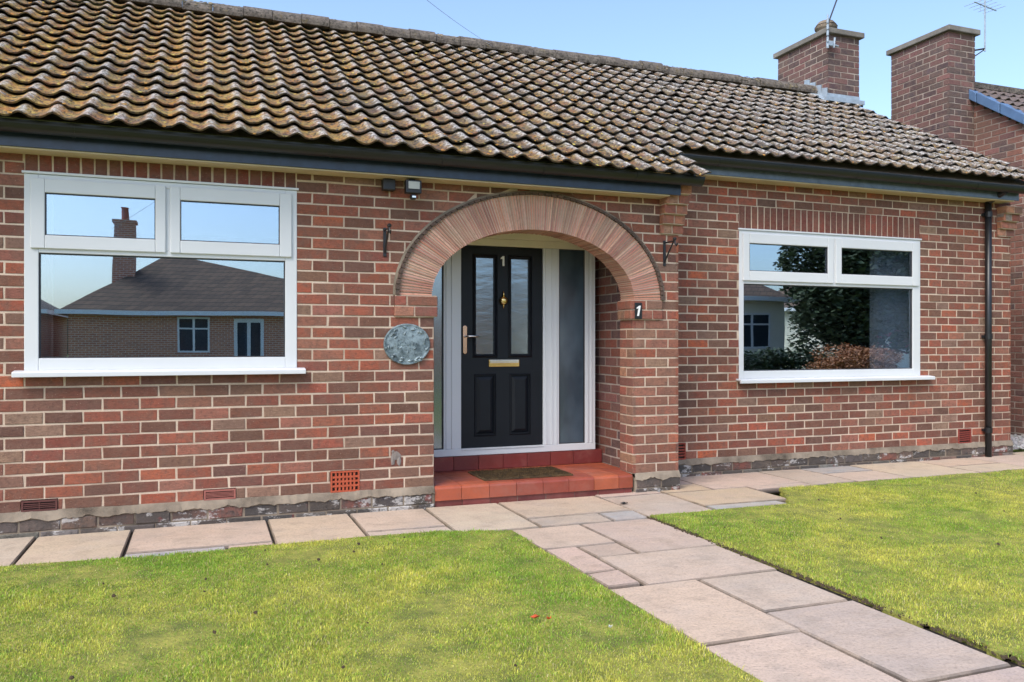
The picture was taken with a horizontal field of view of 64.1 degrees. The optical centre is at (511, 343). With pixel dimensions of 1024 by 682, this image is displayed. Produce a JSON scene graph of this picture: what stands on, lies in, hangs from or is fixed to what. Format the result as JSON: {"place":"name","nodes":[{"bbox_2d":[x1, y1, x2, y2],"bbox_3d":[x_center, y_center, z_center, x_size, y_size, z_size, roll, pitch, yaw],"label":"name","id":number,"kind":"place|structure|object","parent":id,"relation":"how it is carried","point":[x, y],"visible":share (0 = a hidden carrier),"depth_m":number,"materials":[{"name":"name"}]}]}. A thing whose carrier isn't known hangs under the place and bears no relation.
{"place":"outdoors","nodes":[
{"label":"outdoors","id":0,"kind":"place"},
{"bbox_2d":[0,452,1023,681],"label":"path","id":1,"kind":"structure","parent":0,"point":[762,622],"depth_m":4.87,"materials":[{"name":"stone"}]},
{"bbox_2d":[1010,434,1023,449],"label":"gravel","id":2,"kind":"structure","parent":1,"relation":"on","point":[1017,441],"depth_m":10.09,"materials":[{"name":"grey gravel"}]},
{"bbox_2d":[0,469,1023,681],"bbox_3d":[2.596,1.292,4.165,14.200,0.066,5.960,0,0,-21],"label":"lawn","id":3,"kind":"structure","parent":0,"point":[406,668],"depth_m":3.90,"materials":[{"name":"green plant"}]},
{"bbox_2d":[69,486,1023,679],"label":"soil crumbs","id":4,"kind":"object","parent":3,"relation":"on","point":[937,628],"visible":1,"depth_m":4.21,"materials":[{"name":"brown soil"}]},
{"bbox_2d":[194,0,1023,118],"label":"sky","id":5,"kind":"structure","parent":0,"point":[737,37],"materials":[{"name":"blue"}]},
{"bbox_2d":[723,449,1023,660],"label":"ground","id":6,"kind":"structure","parent":0,"point":[1015,450],"depth_m":7.18,"materials":[{"name":"brown soil"}]},
{"bbox_2d":[0,0,1023,539],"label":"bungalow","id":7,"kind":"object","parent":6,"relation":"on","point":[238,296],"visible":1,"depth_m":7.20,"materials":[{"name":"brick"}]},
{"bbox_2d":[11,170,305,377],"bbox_3d":[-2.394,-0.458,5.689,1.860,1.360,0.145,0,0,-21],"label":"window","id":8,"kind":"structure","parent":7,"relation":"in","point":[167,195],"depth_m":5.66,"materials":[{"name":"white plastic"}]},
{"bbox_2d":[383,223,391,256],"bbox_3d":[-0.933,-0.775,6.136,0.036,0.230,0.221,0,0,-21],"label":"basket bracket","id":9,"kind":"object","parent":7,"relation":"attached to","point":[385,237],"visible":1,"depth_m":6.21,"materials":[{"name":"black metal"}]},
{"bbox_2d":[381,179,394,190],"bbox_3d":[-0.938,-1.202,6.214,0.095,0.083,0.070,0,0,-21],"label":"junction box","id":10,"kind":"object","parent":7,"relation":"attached to","point":[387,184],"visible":1,"depth_m":6.18,"materials":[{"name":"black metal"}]},
{"bbox_2d":[383,324,429,364],"bbox_3d":[-0.804,0.007,6.283,0.364,0.316,0.032,0,0,-21],"label":"wall plaque","id":11,"kind":"object","parent":7,"relation":"attached to","point":[406,344],"depth_m":6.28,"materials":[{"name":"grey stone"}]},
{"bbox_2d":[404,179,421,199],"bbox_3d":[-0.765,-1.166,6.229,0.120,0.158,0.165,0,0,-21],"label":"floodlight","id":12,"kind":"object","parent":7,"relation":"attached to","point":[413,187],"visible":1,"depth_m":6.16,"materials":[{"name":"black metal"}]},
{"bbox_2d":[427,0,493,46],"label":"overhead cable","id":13,"kind":"object","parent":7,"relation":"attached to","point":[455,21],"visible":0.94,"depth_m":7.08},
{"bbox_2d":[461,246,541,447],"bbox_3d":[-0.083,0.032,7.317,0.771,1.783,0.106,0,0,-21],"label":"front door","id":14,"kind":"structure","parent":7,"relation":"in","point":[501,287],"depth_m":7.31,"materials":[{"name":"black plastic"}]},
{"bbox_2d":[468,466,572,480],"bbox_3d":[0.068,1.102,6.968,0.790,0.026,0.450,0,0,-21],"label":"doormat","id":15,"kind":"object","parent":7,"relation":"on","point":[513,473],"visible":1,"depth_m":6.90,"materials":[{"name":"brown fabric"}]},
{"bbox_2d":[635,303,641,318],"bbox_3d":[1.079,-0.276,6.983,0.070,0.138,0.012,0,0,-21],"label":"number sign","id":16,"kind":"object","parent":7,"relation":"attached to","point":[638,310],"visible":1,"depth_m":6.98,"materials":[{"name":"black plastic"}]},
{"bbox_2d":[663,237,677,265],"bbox_3d":[1.359,-0.785,7.001,0.036,0.230,0.221,0,0,-21],"label":"basket bracket","id":17,"kind":"object","parent":7,"relation":"attached to","point":[665,256],"visible":1,"depth_m":7.08,"materials":[{"name":"black metal"}]},
{"bbox_2d":[826,0,838,47],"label":"tv aerial","id":18,"kind":"object","parent":7,"relation":"attached to","point":[830,43],"visible":1,"depth_m":11.05,"materials":[{"name":"silver metal"}]},
{"bbox_2d":[736,228,934,383],"bbox_3d":[3.383,-0.371,8.485,2.515,1.528,0.145,0,0,-21],"label":"window","id":19,"kind":"structure","parent":7,"relation":"in","point":[814,306],"depth_m":8.45,"materials":[{"name":"white plastic"}]},
{"bbox_2d":[886,24,1023,435],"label":"brick house","id":20,"kind":"structure","parent":6,"relation":"on","point":[938,90],"depth_m":11.45,"materials":[{"name":"brick"}]},
{"bbox_2d":[964,0,1004,55],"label":"tv aerial","id":21,"kind":"object","parent":20,"relation":"attached to","point":[984,13],"visible":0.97,"depth_m":11.56,"materials":[{"name":"silver metal"}]}
]}

